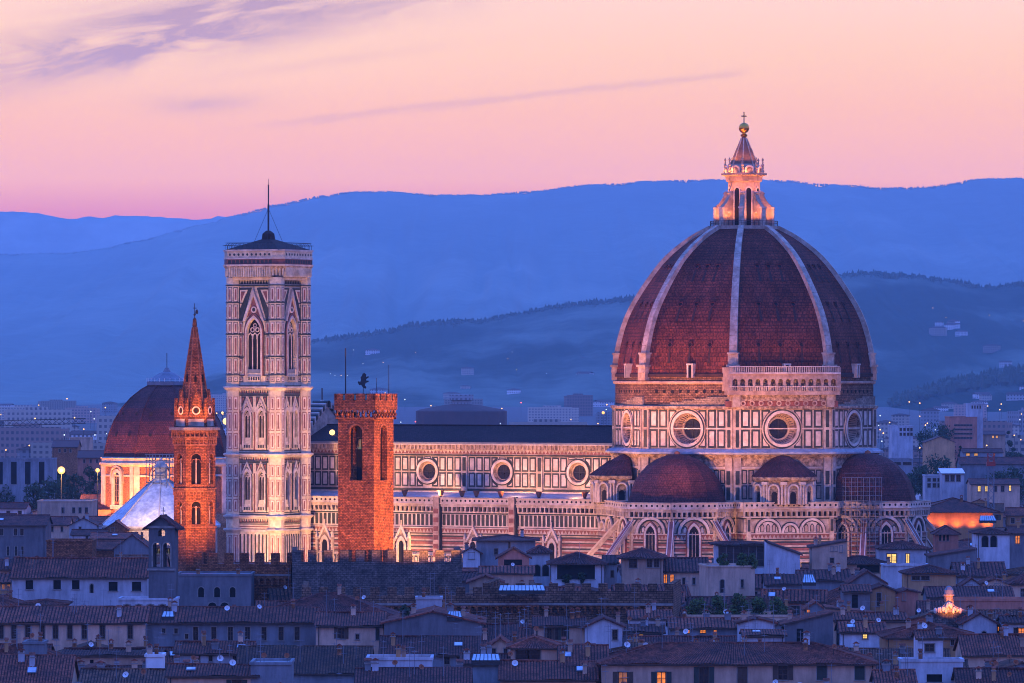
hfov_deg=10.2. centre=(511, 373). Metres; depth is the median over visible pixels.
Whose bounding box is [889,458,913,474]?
house
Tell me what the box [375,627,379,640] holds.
window
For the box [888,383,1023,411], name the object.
hill
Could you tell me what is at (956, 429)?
window
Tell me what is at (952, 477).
window
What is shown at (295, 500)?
window
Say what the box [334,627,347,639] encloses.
window
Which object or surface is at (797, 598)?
house
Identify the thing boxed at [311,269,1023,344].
wooded ridge
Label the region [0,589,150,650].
palace
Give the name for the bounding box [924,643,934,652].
window
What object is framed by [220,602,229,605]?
window
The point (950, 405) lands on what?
hill villa
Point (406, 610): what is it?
shrub
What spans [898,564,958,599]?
house
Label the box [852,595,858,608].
window
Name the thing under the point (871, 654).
house
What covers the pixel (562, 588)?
house
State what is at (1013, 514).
house
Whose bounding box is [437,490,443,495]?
planter
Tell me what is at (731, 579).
house
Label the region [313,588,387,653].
house
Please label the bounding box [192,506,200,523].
window
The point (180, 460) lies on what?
window
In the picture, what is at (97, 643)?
house
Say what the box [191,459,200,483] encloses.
window
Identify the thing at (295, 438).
window
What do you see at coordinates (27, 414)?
apartment block
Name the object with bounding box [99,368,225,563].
domed chapel
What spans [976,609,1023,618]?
house
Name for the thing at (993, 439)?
house
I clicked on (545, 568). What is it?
window
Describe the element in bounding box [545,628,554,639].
window
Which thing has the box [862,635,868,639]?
window
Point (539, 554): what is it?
villa
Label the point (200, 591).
window
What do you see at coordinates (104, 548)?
house
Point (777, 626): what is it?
house
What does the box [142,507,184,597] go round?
bell gable
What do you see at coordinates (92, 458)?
house
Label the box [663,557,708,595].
house
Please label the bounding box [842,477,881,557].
scaffolding
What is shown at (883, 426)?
town house
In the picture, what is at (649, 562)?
window
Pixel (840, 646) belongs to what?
house
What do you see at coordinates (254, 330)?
window
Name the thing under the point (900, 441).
office block
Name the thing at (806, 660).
house
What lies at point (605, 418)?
apartment block
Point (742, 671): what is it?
window
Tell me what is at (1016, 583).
house
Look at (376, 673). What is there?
house
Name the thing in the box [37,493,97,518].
house
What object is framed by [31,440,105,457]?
apartment block
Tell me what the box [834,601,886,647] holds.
house
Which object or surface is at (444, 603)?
house
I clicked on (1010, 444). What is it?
cypress
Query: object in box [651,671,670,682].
window
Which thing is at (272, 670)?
house
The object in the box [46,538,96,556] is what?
house
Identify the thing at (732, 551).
window
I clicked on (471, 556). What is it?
house
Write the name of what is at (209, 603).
window
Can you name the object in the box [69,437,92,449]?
house
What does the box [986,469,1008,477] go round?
tree
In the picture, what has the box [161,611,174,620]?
skylight
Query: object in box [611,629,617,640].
window
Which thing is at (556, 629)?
window
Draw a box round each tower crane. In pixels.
[0,418,85,425]
[986,453,995,527]
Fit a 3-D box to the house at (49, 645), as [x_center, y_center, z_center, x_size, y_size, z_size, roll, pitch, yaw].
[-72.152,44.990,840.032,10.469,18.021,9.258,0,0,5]
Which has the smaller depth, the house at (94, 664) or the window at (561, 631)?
the house at (94, 664)
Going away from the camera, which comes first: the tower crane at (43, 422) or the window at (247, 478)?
the window at (247, 478)
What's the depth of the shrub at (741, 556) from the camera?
1068.68 m
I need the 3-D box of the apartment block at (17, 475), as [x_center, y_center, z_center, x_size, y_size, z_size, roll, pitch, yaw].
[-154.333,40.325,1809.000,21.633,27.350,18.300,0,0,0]
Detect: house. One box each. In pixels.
[0,404,13,406]
[0,502,32,513]
[0,550,22,572]
[0,573,11,593]
[0,590,24,605]
[0,625,54,649]
[0,630,60,653]
[0,640,78,682]
[9,540,148,605]
[9,589,40,605]
[16,445,30,457]
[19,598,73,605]
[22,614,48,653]
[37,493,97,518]
[41,503,79,521]
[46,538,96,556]
[51,440,81,498]
[51,516,73,537]
[52,538,53,556]
[58,623,107,652]
[61,629,167,664]
[67,512,102,537]
[69,431,96,439]
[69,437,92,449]
[70,523,108,537]
[72,424,78,430]
[76,656,119,673]
[77,450,103,493]
[78,649,166,682]
[80,493,100,502]
[83,508,115,522]
[89,532,137,540]
[95,535,122,556]
[98,503,112,515]
[102,402,116,412]
[104,519,130,531]
[105,636,166,667]
[111,532,148,556]
[115,547,169,566]
[117,596,179,605]
[136,639,211,663]
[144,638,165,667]
[164,639,259,682]
[172,630,256,662]
[173,643,232,662]
[178,565,254,605]
[215,411,225,423]
[236,632,373,682]
[249,644,294,682]
[255,582,311,605]
[266,585,291,599]
[276,584,399,615]
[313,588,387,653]
[354,646,472,682]
[366,641,433,666]
[378,611,512,666]
[380,592,486,635]
[415,573,442,609]
[442,587,469,612]
[444,553,477,570]
[459,627,509,682]
[462,543,482,566]
[462,571,479,592]
[466,573,504,594]
[471,529,539,565]
[476,613,518,638]
[478,558,534,584]
[478,608,533,637]
[486,611,509,652]
[498,648,598,682]
[506,622,561,659]
[518,606,531,626]
[520,580,581,590]
[532,604,586,643]
[544,624,595,643]
[550,582,597,590]
[557,622,608,682]
[581,598,625,648]
[596,624,880,682]
[604,623,638,652]
[610,578,690,595]
[617,565,620,582]
[622,606,665,645]
[626,592,672,634]
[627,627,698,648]
[635,621,736,641]
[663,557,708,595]
[665,593,739,634]
[679,606,710,616]
[681,591,686,605]
[684,612,787,620]
[686,588,755,607]
[698,563,754,595]
[708,540,763,573]
[709,608,777,611]
[709,635,761,641]
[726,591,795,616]
[733,606,777,641]
[739,605,787,641]
[755,574,762,593]
[760,587,827,616]
[761,560,801,588]
[764,540,802,573]
[773,664,831,682]
[774,608,796,628]
[777,595,832,644]
[795,554,850,590]
[800,631,844,648]
[801,599,823,613]
[802,562,808,567]
[806,525,846,568]
[822,598,870,610]
[828,587,839,599]
[828,596,839,605]
[833,595,908,644]
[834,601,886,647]
[838,584,871,609]
[843,568,887,584]
[847,555,890,577]
[848,641,950,658]
[859,648,898,668]
[869,645,917,682]
[870,582,898,610]
[873,540,931,562]
[875,613,974,656]
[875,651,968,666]
[877,420,897,438]
[880,446,922,457]
[880,557,927,588]
[884,436,920,447]
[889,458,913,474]
[892,414,908,424]
[892,608,926,623]
[895,587,921,616]
[897,636,963,682]
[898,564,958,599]
[911,619,945,656]
[913,458,922,464]
[915,599,943,614]
[916,487,921,499]
[921,408,939,425]
[921,573,1014,599]
[922,436,955,473]
[922,471,939,501]
[924,547,976,568]
[930,525,960,551]
[938,468,964,499]
[950,544,1007,583]
[951,652,1023,682]
[953,581,1023,611]
[953,612,1023,666]
[955,605,1000,632]
[956,457,1023,500]
[957,562,982,585]
[958,540,971,548]
[959,448,1003,456]
[966,478,1020,510]
[968,527,1012,568]
[971,496,994,502]
[974,498,1004,526]
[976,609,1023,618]
[977,571,1006,585]
[983,431,1005,456]
[983,655,1023,666]
[994,608,1000,632]
[996,607,1023,632]
[1003,511,1005,526]
[1003,574,1023,596]
[1004,519,1023,567]
[1005,507,1023,524]
[1006,567,1023,579]
[1013,424,1019,434]
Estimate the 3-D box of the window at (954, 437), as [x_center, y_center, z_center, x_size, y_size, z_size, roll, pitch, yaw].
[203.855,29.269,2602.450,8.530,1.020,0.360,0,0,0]
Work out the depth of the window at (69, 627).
854.02 m
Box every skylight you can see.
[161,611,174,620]
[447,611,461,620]
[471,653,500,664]
[499,585,544,593]
[802,574,815,585]
[979,516,995,522]
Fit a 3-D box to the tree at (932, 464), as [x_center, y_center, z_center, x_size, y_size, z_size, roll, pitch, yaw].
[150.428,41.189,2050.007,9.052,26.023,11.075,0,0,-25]
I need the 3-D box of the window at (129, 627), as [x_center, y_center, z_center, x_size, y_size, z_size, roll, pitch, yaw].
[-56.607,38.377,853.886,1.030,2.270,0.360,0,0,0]
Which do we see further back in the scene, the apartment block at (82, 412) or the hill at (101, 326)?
the hill at (101, 326)
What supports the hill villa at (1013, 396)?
on the hill at (998, 393)
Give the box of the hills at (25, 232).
[0,211,225,254]
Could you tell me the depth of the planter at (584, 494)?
1299.79 m
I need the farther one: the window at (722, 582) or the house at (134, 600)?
the window at (722, 582)
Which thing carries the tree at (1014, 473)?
on the ground
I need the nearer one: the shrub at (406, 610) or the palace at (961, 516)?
the shrub at (406, 610)
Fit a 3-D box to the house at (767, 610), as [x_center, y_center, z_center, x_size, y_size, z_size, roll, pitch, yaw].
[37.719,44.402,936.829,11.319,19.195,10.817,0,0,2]
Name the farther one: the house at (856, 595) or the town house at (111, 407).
the town house at (111, 407)
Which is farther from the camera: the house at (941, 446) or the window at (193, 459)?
the house at (941, 446)
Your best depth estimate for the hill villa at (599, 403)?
9211.38 m
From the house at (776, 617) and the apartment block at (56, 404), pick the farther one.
the apartment block at (56, 404)
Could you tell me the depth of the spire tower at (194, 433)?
1019.44 m
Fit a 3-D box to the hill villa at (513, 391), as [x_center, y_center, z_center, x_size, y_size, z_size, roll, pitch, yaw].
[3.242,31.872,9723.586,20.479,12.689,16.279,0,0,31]
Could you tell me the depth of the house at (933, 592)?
995.48 m
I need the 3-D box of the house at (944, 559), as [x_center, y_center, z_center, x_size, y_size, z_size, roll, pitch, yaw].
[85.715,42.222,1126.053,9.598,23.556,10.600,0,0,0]
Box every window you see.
[0,462,2,484]
[0,528,3,535]
[0,625,3,639]
[6,546,9,555]
[10,625,16,639]
[11,462,16,484]
[13,528,17,535]
[14,546,17,555]
[19,528,23,535]
[24,462,30,484]
[24,625,30,638]
[25,580,33,589]
[39,462,43,484]
[39,625,44,638]
[52,580,61,589]
[52,624,58,639]
[66,624,72,639]
[71,580,79,589]
[81,624,86,639]
[89,583,93,592]
[99,624,105,639]
[108,582,117,591]
[127,624,133,639]
[131,582,141,591]
[178,458,181,483]
[184,633,188,639]
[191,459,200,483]
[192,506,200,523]
[192,626,198,639]
[197,586,204,596]
[207,602,216,605]
[208,655,212,661]
[209,458,211,483]
[211,626,216,638]
[213,586,220,596]
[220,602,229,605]
[226,679,246,682]
[227,626,233,640]
[229,586,235,596]
[244,626,250,640]
[245,411,249,441]
[245,472,249,503]
[247,320,259,372]
[259,411,263,441]
[259,473,263,503]
[261,626,266,640]
[278,626,284,640]
[286,413,287,441]
[286,474,287,503]
[288,322,294,372]
[294,414,296,440]
[294,475,296,502]
[294,626,300,640]
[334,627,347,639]
[355,633,359,639]
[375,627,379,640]
[444,657,450,664]
[492,647,496,652]
[504,560,521,564]
[515,650,540,659]
[533,564,540,575]
[542,564,549,575]
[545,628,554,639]
[555,628,558,640]
[556,565,595,579]
[558,627,568,640]
[610,570,613,577]
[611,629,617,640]
[613,671,632,682]
[628,559,637,568]
[646,559,652,567]
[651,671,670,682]
[653,559,659,567]
[663,574,667,582]
[669,574,674,582]
[692,577,695,584]
[694,666,713,682]
[699,628,706,634]
[718,546,763,566]
[719,579,724,592]
[737,666,747,682]
[740,579,743,587]
[773,663,792,680]
[790,605,799,614]
[797,629,802,641]
[816,663,827,680]
[829,557,834,563]
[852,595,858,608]
[854,663,865,680]
[857,565,879,572]
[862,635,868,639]
[876,592,881,606]
[886,553,896,562]
[905,553,909,562]
[911,575,920,580]
[921,575,929,580]
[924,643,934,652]
[926,674,942,682]
[945,475,949,481]
[950,475,954,481]
[950,637,954,645]
[954,424,972,425]
[954,428,972,430]
[954,433,972,434]
[954,437,972,438]
[956,475,960,481]
[981,535,988,546]
[990,535,997,546]
[994,514,1000,520]
[1014,535,1020,544]
[1017,627,1023,632]
[1020,588,1023,596]
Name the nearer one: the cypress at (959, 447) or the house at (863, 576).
the house at (863, 576)
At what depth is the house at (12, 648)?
808.85 m
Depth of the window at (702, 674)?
734.42 m
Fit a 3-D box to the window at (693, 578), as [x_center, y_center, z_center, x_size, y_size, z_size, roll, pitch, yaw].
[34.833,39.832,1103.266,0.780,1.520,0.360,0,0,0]
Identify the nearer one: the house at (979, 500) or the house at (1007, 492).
the house at (979, 500)
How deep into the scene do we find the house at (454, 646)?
801.46 m
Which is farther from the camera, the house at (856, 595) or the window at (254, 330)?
the window at (254, 330)
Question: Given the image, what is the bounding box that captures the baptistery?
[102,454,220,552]
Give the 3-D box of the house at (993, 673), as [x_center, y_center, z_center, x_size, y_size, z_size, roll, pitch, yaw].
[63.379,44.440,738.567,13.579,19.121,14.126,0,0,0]
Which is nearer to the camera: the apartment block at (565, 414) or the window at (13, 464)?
the window at (13, 464)
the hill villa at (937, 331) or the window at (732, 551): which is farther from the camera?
the hill villa at (937, 331)
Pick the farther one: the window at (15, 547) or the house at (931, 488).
the house at (931, 488)
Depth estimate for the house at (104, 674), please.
737.37 m
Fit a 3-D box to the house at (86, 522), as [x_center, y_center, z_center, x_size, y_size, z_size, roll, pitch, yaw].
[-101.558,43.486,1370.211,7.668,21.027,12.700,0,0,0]
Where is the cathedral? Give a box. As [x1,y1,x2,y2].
[311,112,935,567]
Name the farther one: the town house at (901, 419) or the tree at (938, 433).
the town house at (901, 419)
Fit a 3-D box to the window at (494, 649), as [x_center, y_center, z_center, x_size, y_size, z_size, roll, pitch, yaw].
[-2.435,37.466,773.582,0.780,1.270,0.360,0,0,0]
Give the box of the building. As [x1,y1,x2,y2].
[416,394,506,424]
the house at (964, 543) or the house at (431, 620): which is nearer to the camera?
the house at (431, 620)
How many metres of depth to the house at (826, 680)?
708.58 m
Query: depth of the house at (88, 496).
1733.24 m
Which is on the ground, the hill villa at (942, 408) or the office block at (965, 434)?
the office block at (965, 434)
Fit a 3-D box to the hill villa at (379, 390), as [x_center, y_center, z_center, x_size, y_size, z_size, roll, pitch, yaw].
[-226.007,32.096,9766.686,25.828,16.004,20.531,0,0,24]
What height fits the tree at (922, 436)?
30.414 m
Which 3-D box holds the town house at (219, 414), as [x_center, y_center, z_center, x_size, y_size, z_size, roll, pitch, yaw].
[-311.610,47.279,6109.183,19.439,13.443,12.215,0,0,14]
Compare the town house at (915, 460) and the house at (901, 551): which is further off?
the town house at (915, 460)
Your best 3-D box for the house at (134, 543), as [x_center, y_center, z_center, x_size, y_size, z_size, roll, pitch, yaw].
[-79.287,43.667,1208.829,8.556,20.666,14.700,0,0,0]
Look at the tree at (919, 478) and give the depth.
1849.43 m
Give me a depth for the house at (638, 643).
782.44 m
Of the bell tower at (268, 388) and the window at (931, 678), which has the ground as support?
the bell tower at (268, 388)
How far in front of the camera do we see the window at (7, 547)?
1250.66 m
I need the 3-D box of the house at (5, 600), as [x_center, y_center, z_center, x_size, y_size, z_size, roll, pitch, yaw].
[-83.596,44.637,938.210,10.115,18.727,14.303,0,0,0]
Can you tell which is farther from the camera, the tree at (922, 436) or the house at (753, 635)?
the tree at (922, 436)
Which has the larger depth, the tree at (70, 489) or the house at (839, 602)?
the tree at (70, 489)
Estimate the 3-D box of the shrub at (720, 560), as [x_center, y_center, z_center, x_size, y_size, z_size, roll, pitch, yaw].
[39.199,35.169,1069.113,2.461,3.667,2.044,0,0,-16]
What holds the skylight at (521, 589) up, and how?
on the battlemented palace at (493, 602)
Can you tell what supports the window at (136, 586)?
in the house at (97, 581)
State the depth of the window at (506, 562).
1111.41 m
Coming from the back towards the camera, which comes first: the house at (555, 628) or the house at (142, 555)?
the house at (142, 555)
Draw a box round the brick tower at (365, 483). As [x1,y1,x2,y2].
[329,348,396,561]
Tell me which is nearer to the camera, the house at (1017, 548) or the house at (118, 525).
the house at (1017, 548)
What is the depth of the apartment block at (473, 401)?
7297.79 m
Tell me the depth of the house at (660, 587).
1080.11 m
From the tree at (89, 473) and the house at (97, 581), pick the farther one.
the tree at (89, 473)
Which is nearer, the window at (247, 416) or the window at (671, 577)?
the window at (671, 577)
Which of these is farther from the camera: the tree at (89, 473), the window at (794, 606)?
the tree at (89, 473)
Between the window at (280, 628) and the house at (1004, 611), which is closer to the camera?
the window at (280, 628)
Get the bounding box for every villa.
[365,348,379,354]
[369,387,387,393]
[443,392,459,398]
[460,385,470,388]
[461,367,473,374]
[495,546,531,564]
[507,388,520,394]
[526,544,552,585]
[546,542,608,587]
[576,371,593,374]
[593,400,613,406]
[602,555,618,588]
[616,547,668,584]
[929,326,946,335]
[933,406,947,410]
[935,321,943,325]
[941,402,957,408]
[944,323,954,329]
[947,323,959,328]
[955,330,967,335]
[971,400,987,403]
[973,392,990,398]
[979,394,991,400]
[982,344,1000,352]
[999,361,1011,367]
[1006,392,1023,400]
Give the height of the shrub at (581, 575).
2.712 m
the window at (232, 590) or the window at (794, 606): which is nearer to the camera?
the window at (232, 590)
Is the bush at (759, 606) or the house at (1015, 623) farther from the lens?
the bush at (759, 606)
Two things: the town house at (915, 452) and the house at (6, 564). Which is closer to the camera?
the house at (6, 564)
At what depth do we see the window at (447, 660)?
797.98 m
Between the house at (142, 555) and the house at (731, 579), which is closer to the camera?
the house at (731, 579)
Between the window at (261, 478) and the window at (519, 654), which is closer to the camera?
the window at (519, 654)
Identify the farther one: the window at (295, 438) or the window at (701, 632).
the window at (295, 438)
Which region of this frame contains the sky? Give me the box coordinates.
[0,0,1023,219]
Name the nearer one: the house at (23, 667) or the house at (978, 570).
the house at (23, 667)
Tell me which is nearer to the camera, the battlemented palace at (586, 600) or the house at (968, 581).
the battlemented palace at (586, 600)
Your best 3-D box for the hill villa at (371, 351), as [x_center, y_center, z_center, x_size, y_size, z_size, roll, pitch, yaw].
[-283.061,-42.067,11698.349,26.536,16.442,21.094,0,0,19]
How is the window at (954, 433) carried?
in the office block at (965, 434)
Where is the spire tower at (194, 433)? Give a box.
[169,303,219,571]
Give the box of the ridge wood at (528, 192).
[0,177,1021,255]
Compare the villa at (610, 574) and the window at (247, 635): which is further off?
the villa at (610, 574)
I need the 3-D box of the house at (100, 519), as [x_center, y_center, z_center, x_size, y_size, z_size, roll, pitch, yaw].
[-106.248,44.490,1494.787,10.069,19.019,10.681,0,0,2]
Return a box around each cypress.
[955,445,961,467]
[1005,431,1015,456]
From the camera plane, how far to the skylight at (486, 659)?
740.11 m
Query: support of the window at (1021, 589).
in the house at (1016, 583)
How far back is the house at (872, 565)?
1134.83 m
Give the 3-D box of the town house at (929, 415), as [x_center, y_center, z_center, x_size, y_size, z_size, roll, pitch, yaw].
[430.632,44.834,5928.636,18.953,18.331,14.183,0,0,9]
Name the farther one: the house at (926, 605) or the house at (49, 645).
the house at (926, 605)
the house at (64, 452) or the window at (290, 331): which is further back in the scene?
the house at (64, 452)
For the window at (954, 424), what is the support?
in the office block at (965, 434)
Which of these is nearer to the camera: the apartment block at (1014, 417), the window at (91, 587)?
the window at (91, 587)
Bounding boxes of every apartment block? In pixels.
[0,405,30,419]
[0,423,68,457]
[0,458,56,503]
[4,407,71,431]
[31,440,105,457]
[38,400,75,409]
[65,406,99,422]
[97,416,115,442]
[211,393,225,410]
[444,399,482,405]
[509,419,587,424]
[528,406,578,421]
[564,393,592,415]
[596,411,611,424]
[939,418,1012,434]
[954,403,986,417]
[965,403,982,447]
[1005,435,1023,456]
[1007,408,1023,434]
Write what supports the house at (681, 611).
on the ground
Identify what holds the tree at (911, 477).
on the ground
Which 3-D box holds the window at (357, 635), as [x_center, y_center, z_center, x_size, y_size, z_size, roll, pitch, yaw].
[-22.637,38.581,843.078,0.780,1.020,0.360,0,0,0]
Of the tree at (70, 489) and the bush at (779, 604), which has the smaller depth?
the bush at (779, 604)
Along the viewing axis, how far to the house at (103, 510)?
1640.23 m
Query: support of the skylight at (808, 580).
on the house at (797, 598)
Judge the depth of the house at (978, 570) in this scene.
1094.33 m
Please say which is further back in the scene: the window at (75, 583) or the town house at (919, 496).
the town house at (919, 496)
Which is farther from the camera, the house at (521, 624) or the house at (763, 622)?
the house at (521, 624)
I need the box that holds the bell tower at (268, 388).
[223,179,313,561]
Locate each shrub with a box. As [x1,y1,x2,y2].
[399,604,409,616]
[562,574,571,583]
[577,572,585,584]
[716,553,729,564]
[736,552,750,566]
[746,553,757,568]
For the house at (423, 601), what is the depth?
855.85 m
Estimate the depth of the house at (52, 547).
1127.45 m
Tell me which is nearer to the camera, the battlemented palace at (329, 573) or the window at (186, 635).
the window at (186, 635)
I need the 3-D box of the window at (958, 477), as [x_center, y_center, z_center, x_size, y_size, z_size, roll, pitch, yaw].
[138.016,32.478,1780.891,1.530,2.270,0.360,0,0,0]
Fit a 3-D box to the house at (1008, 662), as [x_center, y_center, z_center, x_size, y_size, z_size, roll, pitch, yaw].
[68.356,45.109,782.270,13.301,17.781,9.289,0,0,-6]
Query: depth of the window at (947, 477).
1781.24 m
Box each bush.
[685,597,706,614]
[706,595,726,614]
[728,593,750,614]
[750,596,766,614]
[768,596,788,614]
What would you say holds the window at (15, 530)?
in the palace at (28, 535)
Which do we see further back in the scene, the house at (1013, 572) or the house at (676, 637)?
the house at (1013, 572)
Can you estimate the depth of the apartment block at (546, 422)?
3761.44 m
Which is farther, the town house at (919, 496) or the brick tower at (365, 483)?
the town house at (919, 496)
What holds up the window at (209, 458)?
in the spire tower at (194, 433)
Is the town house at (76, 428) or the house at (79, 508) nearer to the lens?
the house at (79, 508)
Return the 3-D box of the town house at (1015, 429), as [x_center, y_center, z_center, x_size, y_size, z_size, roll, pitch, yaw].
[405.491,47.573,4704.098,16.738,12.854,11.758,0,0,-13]
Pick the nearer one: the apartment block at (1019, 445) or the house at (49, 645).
the house at (49, 645)
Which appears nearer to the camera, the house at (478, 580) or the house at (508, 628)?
the house at (508, 628)
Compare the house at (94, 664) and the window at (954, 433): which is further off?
the window at (954, 433)
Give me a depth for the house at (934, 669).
742.62 m
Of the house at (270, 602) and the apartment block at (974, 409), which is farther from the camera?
the apartment block at (974, 409)
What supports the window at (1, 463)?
in the apartment block at (17, 475)
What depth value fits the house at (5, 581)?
1019.55 m
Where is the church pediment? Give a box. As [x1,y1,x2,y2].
[927,586,965,627]
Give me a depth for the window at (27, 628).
854.02 m
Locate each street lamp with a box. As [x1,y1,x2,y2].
[58,467,64,498]
[95,468,99,515]
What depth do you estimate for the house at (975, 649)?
805.03 m
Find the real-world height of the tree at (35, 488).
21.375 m
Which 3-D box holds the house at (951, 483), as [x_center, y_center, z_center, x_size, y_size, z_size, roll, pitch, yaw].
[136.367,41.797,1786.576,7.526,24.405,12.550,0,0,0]
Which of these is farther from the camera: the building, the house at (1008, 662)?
the building
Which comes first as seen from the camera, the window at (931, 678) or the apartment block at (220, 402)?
the window at (931, 678)
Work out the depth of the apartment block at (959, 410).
6116.16 m
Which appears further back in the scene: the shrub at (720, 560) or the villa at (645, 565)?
the villa at (645, 565)
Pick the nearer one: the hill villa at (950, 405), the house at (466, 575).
the house at (466, 575)
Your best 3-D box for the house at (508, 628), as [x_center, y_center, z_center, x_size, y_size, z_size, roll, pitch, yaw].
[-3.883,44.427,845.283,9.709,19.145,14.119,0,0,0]
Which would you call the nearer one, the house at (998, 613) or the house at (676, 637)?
the house at (676, 637)
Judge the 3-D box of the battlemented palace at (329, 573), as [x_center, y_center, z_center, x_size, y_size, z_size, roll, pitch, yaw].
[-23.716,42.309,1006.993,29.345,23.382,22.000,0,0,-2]
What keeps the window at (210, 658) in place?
in the house at (205, 650)
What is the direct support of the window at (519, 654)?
in the house at (535, 646)
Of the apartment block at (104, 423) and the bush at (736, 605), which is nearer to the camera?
the bush at (736, 605)
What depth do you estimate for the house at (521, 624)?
900.01 m
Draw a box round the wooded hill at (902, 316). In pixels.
[117,274,1023,406]
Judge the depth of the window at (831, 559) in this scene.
1126.44 m
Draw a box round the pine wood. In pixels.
[887,363,1023,406]
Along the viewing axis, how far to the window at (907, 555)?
1142.50 m
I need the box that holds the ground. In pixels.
[31,404,1006,563]
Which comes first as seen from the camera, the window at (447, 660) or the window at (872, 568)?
the window at (447, 660)
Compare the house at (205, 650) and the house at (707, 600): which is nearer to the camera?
the house at (205, 650)
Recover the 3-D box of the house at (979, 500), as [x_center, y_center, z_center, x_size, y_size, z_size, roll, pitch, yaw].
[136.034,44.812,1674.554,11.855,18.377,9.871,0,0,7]
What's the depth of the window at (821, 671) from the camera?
734.60 m
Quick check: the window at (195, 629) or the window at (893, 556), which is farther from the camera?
the window at (893, 556)
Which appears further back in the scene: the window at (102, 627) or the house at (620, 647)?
the window at (102, 627)
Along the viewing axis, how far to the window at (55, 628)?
854.02 m
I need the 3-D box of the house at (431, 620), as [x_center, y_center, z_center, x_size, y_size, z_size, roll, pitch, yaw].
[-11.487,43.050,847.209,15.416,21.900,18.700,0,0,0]
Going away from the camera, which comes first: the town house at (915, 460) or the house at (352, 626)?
the house at (352, 626)
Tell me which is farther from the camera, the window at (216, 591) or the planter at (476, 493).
the planter at (476, 493)
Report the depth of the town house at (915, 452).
3436.49 m
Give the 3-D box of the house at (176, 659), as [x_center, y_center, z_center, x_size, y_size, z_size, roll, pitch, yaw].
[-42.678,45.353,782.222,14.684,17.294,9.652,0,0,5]
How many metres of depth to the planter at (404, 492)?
1323.02 m
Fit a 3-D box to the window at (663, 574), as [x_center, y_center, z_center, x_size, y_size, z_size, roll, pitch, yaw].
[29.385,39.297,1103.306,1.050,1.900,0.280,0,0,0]
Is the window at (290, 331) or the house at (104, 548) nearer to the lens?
the house at (104, 548)
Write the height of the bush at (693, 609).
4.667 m
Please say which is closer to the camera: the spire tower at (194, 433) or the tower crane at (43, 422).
the spire tower at (194, 433)
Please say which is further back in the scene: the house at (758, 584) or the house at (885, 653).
the house at (758, 584)
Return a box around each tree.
[0,484,14,501]
[23,481,47,509]
[42,476,65,498]
[57,469,69,498]
[60,473,84,498]
[75,464,100,494]
[906,465,921,495]
[913,466,928,499]
[915,427,935,453]
[917,421,956,458]
[923,453,945,473]
[934,455,951,472]
[935,424,946,436]
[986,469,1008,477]
[1001,465,1023,501]
[1009,451,1023,456]
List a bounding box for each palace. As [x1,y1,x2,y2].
[0,514,52,558]
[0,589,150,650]
[146,589,319,645]
[193,550,304,605]
[292,546,461,599]
[302,581,538,622]
[483,578,680,623]
[927,492,1000,544]
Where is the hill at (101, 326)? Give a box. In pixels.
[0,178,1023,404]
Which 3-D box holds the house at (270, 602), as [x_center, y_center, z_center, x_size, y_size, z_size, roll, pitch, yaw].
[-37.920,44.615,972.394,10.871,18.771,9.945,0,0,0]
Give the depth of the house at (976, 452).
2189.85 m
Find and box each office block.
[888,425,912,457]
[945,416,976,467]
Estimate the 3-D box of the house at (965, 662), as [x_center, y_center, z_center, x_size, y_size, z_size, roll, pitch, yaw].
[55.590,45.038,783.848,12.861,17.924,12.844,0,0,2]
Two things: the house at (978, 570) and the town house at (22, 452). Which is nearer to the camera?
the house at (978, 570)
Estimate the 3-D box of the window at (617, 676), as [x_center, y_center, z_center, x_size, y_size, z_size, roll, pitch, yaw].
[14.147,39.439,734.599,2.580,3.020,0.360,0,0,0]
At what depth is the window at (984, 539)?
1148.37 m
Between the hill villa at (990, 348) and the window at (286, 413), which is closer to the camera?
the window at (286, 413)
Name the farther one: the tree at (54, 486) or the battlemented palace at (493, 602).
the tree at (54, 486)
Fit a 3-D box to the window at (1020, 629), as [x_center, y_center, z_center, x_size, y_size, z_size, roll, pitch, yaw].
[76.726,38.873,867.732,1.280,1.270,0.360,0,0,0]
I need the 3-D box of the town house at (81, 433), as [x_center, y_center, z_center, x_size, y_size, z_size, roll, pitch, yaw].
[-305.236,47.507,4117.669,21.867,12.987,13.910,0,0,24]
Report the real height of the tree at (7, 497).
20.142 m
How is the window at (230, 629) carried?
in the palace at (284, 625)
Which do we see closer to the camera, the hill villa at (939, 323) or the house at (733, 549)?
the house at (733, 549)
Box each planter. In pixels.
[401,490,407,495]
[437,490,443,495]
[459,490,464,496]
[473,491,479,496]
[497,491,503,497]
[535,491,541,497]
[581,492,587,498]
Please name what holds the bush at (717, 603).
on the house at (776, 617)
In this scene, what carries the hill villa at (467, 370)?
on the wooded hill at (902, 316)
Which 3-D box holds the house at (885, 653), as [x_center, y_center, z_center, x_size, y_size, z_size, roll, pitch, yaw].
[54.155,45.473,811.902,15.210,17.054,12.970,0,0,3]
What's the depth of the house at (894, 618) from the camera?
896.37 m
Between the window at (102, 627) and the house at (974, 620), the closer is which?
the window at (102, 627)
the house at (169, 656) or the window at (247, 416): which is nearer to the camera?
the house at (169, 656)
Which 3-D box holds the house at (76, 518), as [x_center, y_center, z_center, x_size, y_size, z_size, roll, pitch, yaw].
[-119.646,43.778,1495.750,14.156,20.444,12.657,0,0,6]
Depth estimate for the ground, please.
7359.12 m

